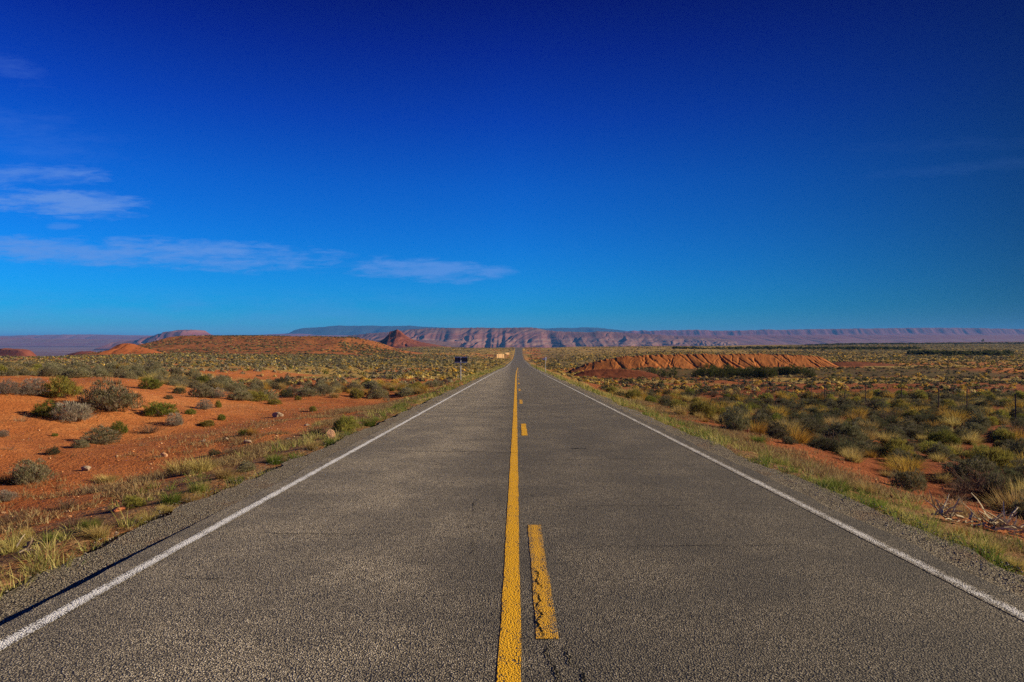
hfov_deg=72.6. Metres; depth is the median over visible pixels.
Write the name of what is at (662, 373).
tamarisk bush
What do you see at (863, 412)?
rabbitbrush
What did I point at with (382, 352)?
hill scrub
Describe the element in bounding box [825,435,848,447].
dark shrub
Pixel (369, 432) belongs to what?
loose gravel
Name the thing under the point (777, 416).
green shrub
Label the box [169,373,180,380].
sagebrush
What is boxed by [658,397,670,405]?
dark shrub
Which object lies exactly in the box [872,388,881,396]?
green shrub
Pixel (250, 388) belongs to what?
sagebrush
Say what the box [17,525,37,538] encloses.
grass tussock
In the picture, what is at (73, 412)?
grey shrub
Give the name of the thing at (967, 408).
dark shrub
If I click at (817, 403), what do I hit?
dark shrub
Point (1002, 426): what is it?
sagebrush
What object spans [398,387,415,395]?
sagebrush
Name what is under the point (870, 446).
sagebrush
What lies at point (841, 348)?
distant tree belt
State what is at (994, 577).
shoulder
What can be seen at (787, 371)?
tamarisk bush
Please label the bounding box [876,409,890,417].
dark shrub
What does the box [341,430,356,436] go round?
green grass clump
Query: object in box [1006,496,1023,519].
sagebrush
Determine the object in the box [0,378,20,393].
grey shrub
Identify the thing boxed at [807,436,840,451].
dark shrub
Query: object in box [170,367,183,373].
sagebrush
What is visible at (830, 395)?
green shrub
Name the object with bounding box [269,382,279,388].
sagebrush
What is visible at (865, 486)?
grass tussock
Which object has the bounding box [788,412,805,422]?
dark shrub
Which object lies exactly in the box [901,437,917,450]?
sagebrush
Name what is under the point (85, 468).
rock
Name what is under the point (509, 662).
line
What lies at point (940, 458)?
grass tussock
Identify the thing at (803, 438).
rabbitbrush
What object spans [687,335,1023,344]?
plateau
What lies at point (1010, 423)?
dead shrub
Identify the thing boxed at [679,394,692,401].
grass tussock
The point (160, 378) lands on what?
sagebrush
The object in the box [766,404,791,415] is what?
rabbitbrush
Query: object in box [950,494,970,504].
dead stalks
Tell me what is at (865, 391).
wire fence
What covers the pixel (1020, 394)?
green shrub
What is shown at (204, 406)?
grey shrub
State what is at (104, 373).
sagebrush
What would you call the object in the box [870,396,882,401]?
green shrub
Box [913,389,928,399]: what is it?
green shrub
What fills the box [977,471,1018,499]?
sagebrush
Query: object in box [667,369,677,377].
tamarisk bush
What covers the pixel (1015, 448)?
sagebrush
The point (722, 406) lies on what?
rabbitbrush
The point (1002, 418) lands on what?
sagebrush
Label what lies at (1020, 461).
sagebrush
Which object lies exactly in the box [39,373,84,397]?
green shrub
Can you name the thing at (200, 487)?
green grass clump
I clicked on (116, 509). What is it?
rock
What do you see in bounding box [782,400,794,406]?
sagebrush
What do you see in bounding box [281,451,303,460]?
green grass clump
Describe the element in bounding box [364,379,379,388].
sagebrush
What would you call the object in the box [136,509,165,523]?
grass tussock
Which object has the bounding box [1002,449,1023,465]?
rabbitbrush
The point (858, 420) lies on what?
sagebrush
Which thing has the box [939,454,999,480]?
sagebrush
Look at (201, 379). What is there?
green shrub
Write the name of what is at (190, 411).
green shrub
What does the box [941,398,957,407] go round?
green shrub
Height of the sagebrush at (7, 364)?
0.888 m
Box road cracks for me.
[164,367,795,681]
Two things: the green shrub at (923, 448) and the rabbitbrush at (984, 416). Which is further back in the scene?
the rabbitbrush at (984, 416)
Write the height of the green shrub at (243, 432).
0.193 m
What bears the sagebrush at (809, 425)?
on the ground at (34, 429)
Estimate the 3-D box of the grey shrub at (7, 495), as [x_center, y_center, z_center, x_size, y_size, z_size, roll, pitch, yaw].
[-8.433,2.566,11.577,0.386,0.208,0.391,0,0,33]
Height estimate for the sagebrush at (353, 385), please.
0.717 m
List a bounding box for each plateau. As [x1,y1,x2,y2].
[0,334,348,338]
[0,337,138,346]
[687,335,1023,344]
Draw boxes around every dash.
[521,424,527,434]
[528,525,558,638]
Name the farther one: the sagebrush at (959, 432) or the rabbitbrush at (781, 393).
the rabbitbrush at (781, 393)
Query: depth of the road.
5.65 m
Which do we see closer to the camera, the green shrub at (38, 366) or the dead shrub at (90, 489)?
the dead shrub at (90, 489)
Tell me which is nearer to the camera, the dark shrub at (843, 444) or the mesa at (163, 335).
the dark shrub at (843, 444)
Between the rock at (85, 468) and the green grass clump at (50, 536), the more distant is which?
the rock at (85, 468)
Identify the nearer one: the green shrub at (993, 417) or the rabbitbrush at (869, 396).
the green shrub at (993, 417)
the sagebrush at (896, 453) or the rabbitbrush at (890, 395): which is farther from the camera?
the rabbitbrush at (890, 395)
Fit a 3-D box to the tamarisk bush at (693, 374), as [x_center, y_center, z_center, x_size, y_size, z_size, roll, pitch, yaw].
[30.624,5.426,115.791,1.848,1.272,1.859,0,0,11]
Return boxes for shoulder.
[0,360,511,625]
[525,360,1023,597]
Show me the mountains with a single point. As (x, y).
(342, 330)
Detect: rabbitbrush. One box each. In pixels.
[0,473,26,483]
[246,427,259,434]
[378,382,395,389]
[415,384,432,391]
[669,392,685,400]
[708,402,727,411]
[740,418,772,434]
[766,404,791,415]
[773,391,787,397]
[782,394,798,399]
[786,426,819,443]
[805,393,825,399]
[846,410,869,419]
[848,407,869,414]
[856,392,875,398]
[864,449,881,457]
[873,406,902,414]
[875,452,931,468]
[878,456,929,475]
[879,391,896,398]
[908,404,935,414]
[926,418,950,427]
[934,403,951,411]
[938,408,974,422]
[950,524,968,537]
[964,411,1005,423]
[975,406,1007,414]
[991,425,1023,441]
[1000,398,1023,407]
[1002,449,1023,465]
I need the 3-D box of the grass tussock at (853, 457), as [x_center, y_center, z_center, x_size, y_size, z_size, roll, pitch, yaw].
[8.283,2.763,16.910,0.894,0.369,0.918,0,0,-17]
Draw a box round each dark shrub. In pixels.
[43,445,61,454]
[164,395,172,398]
[172,387,186,393]
[208,448,220,454]
[273,376,290,385]
[281,388,293,396]
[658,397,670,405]
[778,407,795,416]
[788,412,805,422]
[804,413,825,424]
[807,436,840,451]
[808,399,821,405]
[815,410,833,416]
[816,427,828,435]
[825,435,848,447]
[827,438,863,456]
[840,403,857,414]
[840,437,867,453]
[858,426,879,435]
[863,416,886,429]
[871,446,887,457]
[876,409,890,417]
[883,414,900,423]
[884,411,900,417]
[897,405,909,410]
[910,413,947,423]
[911,454,924,461]
[917,438,930,446]
[918,407,933,415]
[920,424,934,435]
[927,407,942,414]
[930,424,952,435]
[944,404,959,414]
[951,422,974,430]
[954,475,971,486]
[960,406,975,416]
[974,400,992,407]
[974,469,1008,489]
[983,496,1008,509]
[985,396,995,405]
[991,438,1012,448]
[991,464,1023,485]
[1010,417,1023,427]
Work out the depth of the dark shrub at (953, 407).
35.93 m
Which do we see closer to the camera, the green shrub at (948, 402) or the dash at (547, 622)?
the dash at (547, 622)
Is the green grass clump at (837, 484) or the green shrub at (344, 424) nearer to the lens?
the green grass clump at (837, 484)
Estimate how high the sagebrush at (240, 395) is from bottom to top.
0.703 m
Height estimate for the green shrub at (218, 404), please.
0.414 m
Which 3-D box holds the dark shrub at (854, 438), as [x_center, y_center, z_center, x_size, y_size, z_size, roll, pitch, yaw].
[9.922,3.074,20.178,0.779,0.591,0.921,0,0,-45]
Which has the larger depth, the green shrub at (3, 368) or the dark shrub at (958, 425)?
the green shrub at (3, 368)
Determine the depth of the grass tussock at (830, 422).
27.97 m
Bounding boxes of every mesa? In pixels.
[94,330,210,349]
[620,328,1023,335]
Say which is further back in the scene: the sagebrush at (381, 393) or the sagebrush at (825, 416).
the sagebrush at (381, 393)
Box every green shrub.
[0,363,9,374]
[30,400,61,416]
[31,364,42,373]
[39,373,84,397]
[109,420,128,433]
[122,494,146,507]
[137,377,163,388]
[141,401,179,415]
[183,408,195,414]
[193,375,208,383]
[197,420,214,426]
[214,400,221,407]
[217,414,225,419]
[237,429,248,435]
[243,390,269,401]
[267,399,281,404]
[309,406,316,411]
[328,415,360,431]
[349,388,363,398]
[406,384,421,389]
[605,386,618,392]
[624,388,640,398]
[645,395,655,402]
[669,398,688,408]
[685,387,693,394]
[687,400,717,417]
[710,405,725,417]
[733,401,752,411]
[749,402,761,409]
[759,392,773,399]
[769,412,781,423]
[801,391,813,399]
[824,393,836,400]
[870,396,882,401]
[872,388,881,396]
[877,436,918,457]
[890,398,909,409]
[894,389,906,395]
[901,409,919,418]
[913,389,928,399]
[916,440,957,455]
[924,428,961,445]
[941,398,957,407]
[959,444,1023,469]
[968,442,993,455]
[983,393,999,399]
[986,408,1010,419]
[986,416,999,424]
[991,428,1019,441]
[998,398,1011,405]
[1012,390,1023,398]
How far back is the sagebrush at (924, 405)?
38.20 m
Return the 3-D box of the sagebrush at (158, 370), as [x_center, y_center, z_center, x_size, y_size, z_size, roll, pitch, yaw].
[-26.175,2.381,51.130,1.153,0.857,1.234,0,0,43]
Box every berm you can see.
[569,353,838,372]
[574,369,658,377]
[833,361,908,366]
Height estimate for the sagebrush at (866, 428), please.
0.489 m
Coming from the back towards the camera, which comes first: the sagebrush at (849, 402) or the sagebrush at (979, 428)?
the sagebrush at (849, 402)
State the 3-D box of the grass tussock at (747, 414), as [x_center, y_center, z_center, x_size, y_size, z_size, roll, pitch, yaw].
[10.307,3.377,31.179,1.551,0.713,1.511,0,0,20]
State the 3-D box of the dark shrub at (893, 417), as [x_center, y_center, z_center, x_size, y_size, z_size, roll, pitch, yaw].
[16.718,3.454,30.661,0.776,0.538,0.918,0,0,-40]
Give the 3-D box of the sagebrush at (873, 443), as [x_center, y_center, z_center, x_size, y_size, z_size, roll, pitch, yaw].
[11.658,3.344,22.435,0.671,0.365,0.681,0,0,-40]
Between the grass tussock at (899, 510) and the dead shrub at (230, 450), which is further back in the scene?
the dead shrub at (230, 450)
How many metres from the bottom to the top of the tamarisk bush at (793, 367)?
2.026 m
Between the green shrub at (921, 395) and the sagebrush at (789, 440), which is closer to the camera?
the sagebrush at (789, 440)
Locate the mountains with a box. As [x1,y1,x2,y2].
[285,325,623,334]
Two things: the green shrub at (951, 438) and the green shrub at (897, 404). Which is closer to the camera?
the green shrub at (951, 438)
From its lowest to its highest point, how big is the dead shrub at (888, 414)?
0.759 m
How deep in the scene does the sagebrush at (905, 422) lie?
27.51 m
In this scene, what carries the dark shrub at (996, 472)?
on the ground at (34, 429)
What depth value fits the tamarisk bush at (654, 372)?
121.16 m
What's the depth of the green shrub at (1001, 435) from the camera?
25.52 m
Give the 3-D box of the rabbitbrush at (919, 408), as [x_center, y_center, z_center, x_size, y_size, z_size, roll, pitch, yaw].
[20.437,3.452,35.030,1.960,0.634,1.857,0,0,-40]
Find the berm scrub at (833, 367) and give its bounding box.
[622,362,955,369]
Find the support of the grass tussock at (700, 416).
on the ground at (34, 429)
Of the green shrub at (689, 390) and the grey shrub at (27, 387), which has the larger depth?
the green shrub at (689, 390)
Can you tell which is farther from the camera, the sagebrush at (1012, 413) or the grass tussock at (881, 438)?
the sagebrush at (1012, 413)
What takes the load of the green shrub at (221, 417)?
on the ground at (34, 429)
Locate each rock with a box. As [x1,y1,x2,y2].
[81,466,90,470]
[110,506,128,511]
[272,412,283,416]
[327,429,334,437]
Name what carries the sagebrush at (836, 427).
on the ground at (34, 429)
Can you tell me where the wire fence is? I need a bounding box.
[646,368,1022,424]
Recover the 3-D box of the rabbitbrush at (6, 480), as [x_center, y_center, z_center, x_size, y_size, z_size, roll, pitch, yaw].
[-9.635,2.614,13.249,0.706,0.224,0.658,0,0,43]
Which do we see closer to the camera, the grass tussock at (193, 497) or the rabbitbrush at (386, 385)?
the grass tussock at (193, 497)
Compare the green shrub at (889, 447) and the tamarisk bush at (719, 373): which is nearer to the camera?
the green shrub at (889, 447)
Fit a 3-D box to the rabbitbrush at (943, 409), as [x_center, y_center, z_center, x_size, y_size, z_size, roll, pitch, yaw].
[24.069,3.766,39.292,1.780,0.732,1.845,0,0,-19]
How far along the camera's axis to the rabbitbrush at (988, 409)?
33.76 m
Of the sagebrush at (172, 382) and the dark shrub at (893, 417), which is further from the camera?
the sagebrush at (172, 382)
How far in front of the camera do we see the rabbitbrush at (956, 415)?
31.16 m
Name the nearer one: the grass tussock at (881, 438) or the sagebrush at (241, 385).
the grass tussock at (881, 438)
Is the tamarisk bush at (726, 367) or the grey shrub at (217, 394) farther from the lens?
the tamarisk bush at (726, 367)
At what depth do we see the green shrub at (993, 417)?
30.35 m
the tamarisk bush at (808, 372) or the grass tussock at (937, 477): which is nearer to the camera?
the grass tussock at (937, 477)
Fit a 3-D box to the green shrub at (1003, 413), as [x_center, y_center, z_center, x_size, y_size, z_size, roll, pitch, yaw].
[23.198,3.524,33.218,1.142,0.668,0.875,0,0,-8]
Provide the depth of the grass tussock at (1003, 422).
30.74 m
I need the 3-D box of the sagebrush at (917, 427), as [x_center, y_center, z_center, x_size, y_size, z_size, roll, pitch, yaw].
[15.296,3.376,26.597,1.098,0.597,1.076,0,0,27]
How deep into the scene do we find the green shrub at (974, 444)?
21.15 m
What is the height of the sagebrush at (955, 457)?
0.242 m
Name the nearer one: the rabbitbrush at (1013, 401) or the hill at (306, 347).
the rabbitbrush at (1013, 401)
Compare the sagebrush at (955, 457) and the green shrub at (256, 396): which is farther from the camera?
the green shrub at (256, 396)
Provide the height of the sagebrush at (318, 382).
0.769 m
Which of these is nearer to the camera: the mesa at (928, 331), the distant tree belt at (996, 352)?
the distant tree belt at (996, 352)
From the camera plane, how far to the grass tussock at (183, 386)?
39.84 m
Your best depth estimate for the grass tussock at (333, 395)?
42.57 m
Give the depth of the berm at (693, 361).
142.20 m
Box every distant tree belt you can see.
[672,346,921,350]
[805,342,1023,344]
[906,349,1014,355]
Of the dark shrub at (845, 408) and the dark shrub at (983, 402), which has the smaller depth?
the dark shrub at (845, 408)
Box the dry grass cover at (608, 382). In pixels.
[0,344,1023,488]
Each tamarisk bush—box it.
[647,367,656,373]
[657,370,667,376]
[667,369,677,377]
[691,370,700,376]
[699,363,717,376]
[712,366,728,377]
[721,364,735,375]
[726,367,736,376]
[734,368,748,376]
[746,365,761,377]
[751,367,765,377]
[759,365,776,377]
[774,366,785,374]
[778,366,792,373]
[787,364,798,373]
[794,364,807,374]
[802,368,816,376]
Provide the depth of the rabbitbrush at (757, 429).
22.17 m
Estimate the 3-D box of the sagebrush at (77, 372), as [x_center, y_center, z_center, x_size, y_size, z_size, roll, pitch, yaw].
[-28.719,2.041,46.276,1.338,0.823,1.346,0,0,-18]
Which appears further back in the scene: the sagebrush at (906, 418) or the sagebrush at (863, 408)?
the sagebrush at (863, 408)
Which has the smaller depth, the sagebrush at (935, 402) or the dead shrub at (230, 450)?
the dead shrub at (230, 450)
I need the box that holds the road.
[0,347,1023,681]
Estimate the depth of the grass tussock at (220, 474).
11.37 m
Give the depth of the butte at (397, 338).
1380.80 m
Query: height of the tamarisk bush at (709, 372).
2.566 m
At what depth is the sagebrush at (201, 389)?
33.92 m
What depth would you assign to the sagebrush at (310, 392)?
42.60 m
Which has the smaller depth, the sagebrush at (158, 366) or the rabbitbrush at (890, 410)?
the rabbitbrush at (890, 410)
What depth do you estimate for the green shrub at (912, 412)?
32.78 m
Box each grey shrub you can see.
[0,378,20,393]
[0,429,9,436]
[0,489,19,501]
[10,377,50,395]
[49,399,93,422]
[165,412,184,425]
[195,399,212,409]
[204,386,230,397]
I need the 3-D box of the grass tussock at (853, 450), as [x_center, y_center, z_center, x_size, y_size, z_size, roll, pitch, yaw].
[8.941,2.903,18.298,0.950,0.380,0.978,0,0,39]
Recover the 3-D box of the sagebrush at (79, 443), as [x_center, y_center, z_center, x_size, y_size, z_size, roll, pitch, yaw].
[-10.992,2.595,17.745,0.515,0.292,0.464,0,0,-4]
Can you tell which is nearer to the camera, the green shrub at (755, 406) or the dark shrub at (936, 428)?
the dark shrub at (936, 428)
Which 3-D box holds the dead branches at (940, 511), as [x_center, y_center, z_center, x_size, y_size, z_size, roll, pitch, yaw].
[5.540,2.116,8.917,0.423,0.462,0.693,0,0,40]
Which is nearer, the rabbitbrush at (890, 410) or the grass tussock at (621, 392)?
the rabbitbrush at (890, 410)
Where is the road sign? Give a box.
[455,356,466,380]
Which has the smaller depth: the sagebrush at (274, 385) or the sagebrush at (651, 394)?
the sagebrush at (651, 394)
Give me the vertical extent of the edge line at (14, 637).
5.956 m
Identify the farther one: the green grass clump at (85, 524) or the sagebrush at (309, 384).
the sagebrush at (309, 384)
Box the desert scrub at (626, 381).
[0,343,1023,499]
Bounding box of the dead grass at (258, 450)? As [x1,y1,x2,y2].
[0,374,1023,554]
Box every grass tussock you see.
[0,535,35,552]
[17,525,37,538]
[74,521,125,540]
[92,472,123,483]
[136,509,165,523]
[142,372,158,378]
[156,455,196,473]
[156,503,177,513]
[171,384,187,390]
[179,453,226,473]
[182,490,205,502]
[207,464,246,478]
[212,383,226,389]
[276,381,286,388]
[296,437,326,450]
[330,392,341,397]
[332,385,343,392]
[416,389,425,393]
[615,388,629,396]
[669,402,693,415]
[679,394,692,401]
[693,411,704,418]
[713,413,726,424]
[734,410,754,418]
[772,415,807,434]
[819,414,851,426]
[835,444,870,456]
[838,447,868,462]
[851,480,884,492]
[858,417,883,429]
[861,426,878,439]
[873,431,903,443]
[876,469,894,476]
[888,504,911,515]
[915,433,927,439]
[926,452,953,461]
[927,470,955,483]
[933,414,965,426]
[943,443,966,455]
[961,431,989,444]
[968,428,982,436]
[968,536,1015,557]
[973,480,1023,513]
[996,474,1023,494]
[998,417,1011,424]
[1000,552,1023,570]
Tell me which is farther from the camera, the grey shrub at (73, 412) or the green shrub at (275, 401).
the green shrub at (275, 401)
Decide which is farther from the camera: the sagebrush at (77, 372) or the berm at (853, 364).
the berm at (853, 364)
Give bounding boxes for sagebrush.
[3,361,13,366]
[3,367,18,375]
[9,458,55,484]
[17,368,29,374]
[36,364,59,375]
[43,362,59,369]
[61,367,74,375]
[69,360,84,367]
[69,366,89,377]
[70,438,90,447]
[75,376,146,411]
[79,424,123,444]
[95,369,109,375]
[108,362,117,367]
[113,368,125,377]
[118,365,128,369]
[119,369,136,378]
[129,363,145,373]
[133,370,145,376]
[142,365,153,371]
[145,369,158,376]
[146,361,161,369]
[148,368,162,376]
[154,375,164,382]
[156,367,168,374]
[167,380,180,385]
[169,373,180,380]
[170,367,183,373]
[176,377,189,384]
[187,383,214,397]
[188,368,199,376]
[188,380,201,387]
[205,378,218,388]
[211,381,224,388]
[220,378,231,389]
[225,384,239,391]
[226,387,253,400]
[233,381,246,389]
[235,460,256,471]
[246,383,259,390]
[254,380,263,389]
[259,389,279,400]
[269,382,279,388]
[293,385,321,396]
[303,381,313,388]
[313,379,329,388]
[318,384,332,392]
[344,382,361,390]
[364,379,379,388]
[369,385,386,397]
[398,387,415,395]
[425,379,439,386]
[646,391,657,397]
[718,403,751,430]
[735,403,748,412]
[742,398,753,404]
[750,409,773,426]
[758,407,773,414]
[764,397,774,403]
[764,420,792,439]
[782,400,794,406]
[783,436,798,444]
[791,417,829,434]
[820,419,854,438]
[822,414,837,420]
[826,400,838,407]
[834,397,846,405]
[835,420,873,442]
[841,398,855,405]
[848,416,866,424]
[852,439,878,456]
[855,404,870,411]
[857,427,876,438]
[863,421,875,432]
[864,414,877,421]
[864,440,882,446]
[866,410,879,415]
[873,400,890,413]
[878,389,889,395]
[879,425,905,437]
[884,422,904,429]
[886,448,914,461]
[887,467,928,492]
[898,419,913,426]
[900,415,914,424]
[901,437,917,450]
[902,422,925,435]
[903,426,926,438]
[909,402,920,409]
[915,402,931,409]
[925,441,952,456]
[930,399,946,407]
[939,393,952,398]
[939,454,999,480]
[947,453,960,461]
[953,426,971,441]
[966,409,993,429]
[966,422,987,434]
[972,406,987,414]
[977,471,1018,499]
[984,430,995,438]
[991,424,1009,432]
[994,415,1010,424]
[1002,437,1023,459]
[1006,455,1023,480]
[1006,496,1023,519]
[1008,407,1023,417]
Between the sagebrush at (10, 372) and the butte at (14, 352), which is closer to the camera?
the sagebrush at (10, 372)
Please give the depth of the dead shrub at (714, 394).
54.64 m
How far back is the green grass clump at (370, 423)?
20.26 m
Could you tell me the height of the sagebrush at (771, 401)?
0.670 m
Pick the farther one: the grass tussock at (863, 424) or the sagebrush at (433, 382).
the sagebrush at (433, 382)
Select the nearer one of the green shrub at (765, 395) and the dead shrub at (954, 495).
the dead shrub at (954, 495)
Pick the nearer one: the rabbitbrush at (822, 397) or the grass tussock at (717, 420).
the grass tussock at (717, 420)
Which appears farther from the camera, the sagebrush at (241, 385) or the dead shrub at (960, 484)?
the sagebrush at (241, 385)
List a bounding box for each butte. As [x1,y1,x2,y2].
[0,348,37,356]
[379,329,444,347]
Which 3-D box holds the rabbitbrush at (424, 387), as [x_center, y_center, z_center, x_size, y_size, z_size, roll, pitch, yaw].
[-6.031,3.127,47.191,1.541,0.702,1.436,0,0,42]
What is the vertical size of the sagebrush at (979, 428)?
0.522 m
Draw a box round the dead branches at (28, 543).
[16,534,34,552]
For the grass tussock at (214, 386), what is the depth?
49.07 m
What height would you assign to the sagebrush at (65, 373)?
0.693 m
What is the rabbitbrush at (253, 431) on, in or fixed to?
on the ground at (34, 429)
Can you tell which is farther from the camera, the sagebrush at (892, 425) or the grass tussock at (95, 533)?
the sagebrush at (892, 425)
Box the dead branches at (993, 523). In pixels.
[936,493,1023,537]
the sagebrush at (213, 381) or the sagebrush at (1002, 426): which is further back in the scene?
the sagebrush at (213, 381)
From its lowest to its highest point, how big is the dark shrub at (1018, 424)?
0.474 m
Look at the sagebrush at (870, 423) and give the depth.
27.04 m
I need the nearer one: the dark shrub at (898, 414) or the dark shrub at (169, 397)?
the dark shrub at (169, 397)
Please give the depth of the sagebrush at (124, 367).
53.89 m
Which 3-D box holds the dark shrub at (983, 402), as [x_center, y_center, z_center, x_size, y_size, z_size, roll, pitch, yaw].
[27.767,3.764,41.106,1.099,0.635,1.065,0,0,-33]
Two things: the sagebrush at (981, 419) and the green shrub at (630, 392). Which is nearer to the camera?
the sagebrush at (981, 419)
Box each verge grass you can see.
[0,365,504,598]
[531,364,1023,583]
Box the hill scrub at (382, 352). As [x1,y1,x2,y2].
[72,335,411,356]
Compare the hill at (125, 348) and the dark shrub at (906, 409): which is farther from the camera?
the hill at (125, 348)
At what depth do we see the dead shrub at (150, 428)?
21.94 m
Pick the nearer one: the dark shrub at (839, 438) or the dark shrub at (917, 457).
the dark shrub at (917, 457)
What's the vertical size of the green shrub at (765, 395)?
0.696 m
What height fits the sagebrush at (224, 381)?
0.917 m
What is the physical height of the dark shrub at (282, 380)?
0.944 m
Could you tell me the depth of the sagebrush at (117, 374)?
45.40 m
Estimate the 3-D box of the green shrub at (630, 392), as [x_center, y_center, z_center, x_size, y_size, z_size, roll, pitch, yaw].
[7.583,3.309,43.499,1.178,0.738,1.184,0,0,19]
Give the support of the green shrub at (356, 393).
on the ground at (34, 429)
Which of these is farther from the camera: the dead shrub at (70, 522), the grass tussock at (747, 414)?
the grass tussock at (747, 414)
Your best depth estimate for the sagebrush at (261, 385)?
55.26 m
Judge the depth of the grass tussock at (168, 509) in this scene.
9.03 m
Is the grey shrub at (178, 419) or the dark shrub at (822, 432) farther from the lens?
the dark shrub at (822, 432)
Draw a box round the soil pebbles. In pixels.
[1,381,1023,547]
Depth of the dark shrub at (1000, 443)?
23.78 m
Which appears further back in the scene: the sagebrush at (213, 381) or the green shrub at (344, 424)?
the sagebrush at (213, 381)
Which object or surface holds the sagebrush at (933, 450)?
on the ground at (34, 429)
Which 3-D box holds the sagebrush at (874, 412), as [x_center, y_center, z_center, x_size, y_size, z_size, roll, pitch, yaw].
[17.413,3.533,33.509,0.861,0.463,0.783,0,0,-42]
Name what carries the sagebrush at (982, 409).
on the ground at (34, 429)
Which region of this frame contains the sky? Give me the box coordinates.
[0,0,1023,335]
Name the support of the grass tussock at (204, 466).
on the ground at (34, 429)
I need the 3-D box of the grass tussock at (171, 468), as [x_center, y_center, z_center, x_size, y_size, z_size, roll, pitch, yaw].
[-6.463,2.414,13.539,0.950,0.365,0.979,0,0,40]
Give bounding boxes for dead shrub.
[0,511,27,522]
[50,495,83,508]
[52,513,94,527]
[74,481,112,493]
[133,422,166,433]
[222,446,240,453]
[301,425,323,433]
[707,390,721,396]
[822,430,847,449]
[879,409,900,420]
[938,475,977,491]
[939,482,976,499]
[944,465,1018,498]
[1006,419,1023,434]
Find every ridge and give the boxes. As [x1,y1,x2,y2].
[349,327,740,347]
[371,339,462,346]
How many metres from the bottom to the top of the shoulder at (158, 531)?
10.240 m
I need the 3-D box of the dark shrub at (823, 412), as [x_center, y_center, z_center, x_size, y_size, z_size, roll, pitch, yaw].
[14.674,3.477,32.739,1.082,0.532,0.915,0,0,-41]
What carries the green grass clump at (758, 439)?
on the ground at (34, 429)
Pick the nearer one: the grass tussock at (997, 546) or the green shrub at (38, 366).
the grass tussock at (997, 546)
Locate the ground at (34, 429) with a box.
[0,341,1023,595]
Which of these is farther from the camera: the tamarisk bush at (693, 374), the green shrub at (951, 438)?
the tamarisk bush at (693, 374)
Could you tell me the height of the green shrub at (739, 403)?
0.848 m
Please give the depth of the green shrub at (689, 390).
58.15 m
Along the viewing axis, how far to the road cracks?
5.85 m
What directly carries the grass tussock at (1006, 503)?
on the ground at (34, 429)
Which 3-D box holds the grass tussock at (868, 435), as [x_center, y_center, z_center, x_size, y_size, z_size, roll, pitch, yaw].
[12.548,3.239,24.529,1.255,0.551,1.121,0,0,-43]
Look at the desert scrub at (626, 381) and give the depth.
125.23 m
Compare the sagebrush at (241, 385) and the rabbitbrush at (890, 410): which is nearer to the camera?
the rabbitbrush at (890, 410)
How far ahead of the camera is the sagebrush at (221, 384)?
49.28 m
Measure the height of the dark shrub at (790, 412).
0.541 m
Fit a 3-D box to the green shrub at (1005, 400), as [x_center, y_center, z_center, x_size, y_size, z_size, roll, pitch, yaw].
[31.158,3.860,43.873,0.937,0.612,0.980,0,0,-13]
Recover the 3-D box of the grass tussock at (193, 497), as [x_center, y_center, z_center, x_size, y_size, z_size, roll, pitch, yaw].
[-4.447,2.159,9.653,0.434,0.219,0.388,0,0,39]
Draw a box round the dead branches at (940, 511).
[925,490,966,521]
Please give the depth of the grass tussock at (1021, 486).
13.72 m
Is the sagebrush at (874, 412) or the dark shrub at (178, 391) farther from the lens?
the dark shrub at (178, 391)
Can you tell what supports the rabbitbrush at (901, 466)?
on the ground at (34, 429)
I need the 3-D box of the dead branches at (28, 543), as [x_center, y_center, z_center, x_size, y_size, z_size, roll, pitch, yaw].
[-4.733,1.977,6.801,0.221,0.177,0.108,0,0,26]
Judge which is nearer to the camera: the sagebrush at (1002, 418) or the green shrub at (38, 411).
the green shrub at (38, 411)
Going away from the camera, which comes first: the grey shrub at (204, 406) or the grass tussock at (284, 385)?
the grey shrub at (204, 406)
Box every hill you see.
[65,351,96,355]
[81,336,421,355]
[94,343,161,354]
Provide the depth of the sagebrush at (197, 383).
45.80 m
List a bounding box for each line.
[0,367,505,650]
[497,368,520,681]
[531,367,1023,620]
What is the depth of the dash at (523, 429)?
18.13 m
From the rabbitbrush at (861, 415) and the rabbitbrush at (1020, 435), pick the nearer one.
the rabbitbrush at (1020, 435)
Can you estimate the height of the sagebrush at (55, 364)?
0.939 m
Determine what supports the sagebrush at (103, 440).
on the ground at (34, 429)
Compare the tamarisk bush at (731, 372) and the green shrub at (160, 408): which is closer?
the green shrub at (160, 408)
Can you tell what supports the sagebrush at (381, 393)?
on the ground at (34, 429)
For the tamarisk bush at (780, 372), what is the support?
on the ground at (34, 429)
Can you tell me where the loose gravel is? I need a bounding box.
[0,432,1023,622]
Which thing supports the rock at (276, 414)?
on the ground at (34, 429)
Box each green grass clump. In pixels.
[36,529,63,541]
[74,516,105,530]
[154,489,187,504]
[185,483,206,492]
[228,474,246,483]
[263,451,286,464]
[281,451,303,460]
[321,436,336,445]
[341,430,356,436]
[360,416,382,426]
[748,434,769,442]
[820,476,861,491]
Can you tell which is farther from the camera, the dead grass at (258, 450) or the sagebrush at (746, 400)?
the sagebrush at (746, 400)
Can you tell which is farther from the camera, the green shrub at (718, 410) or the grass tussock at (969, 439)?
the green shrub at (718, 410)
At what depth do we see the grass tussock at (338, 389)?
46.41 m

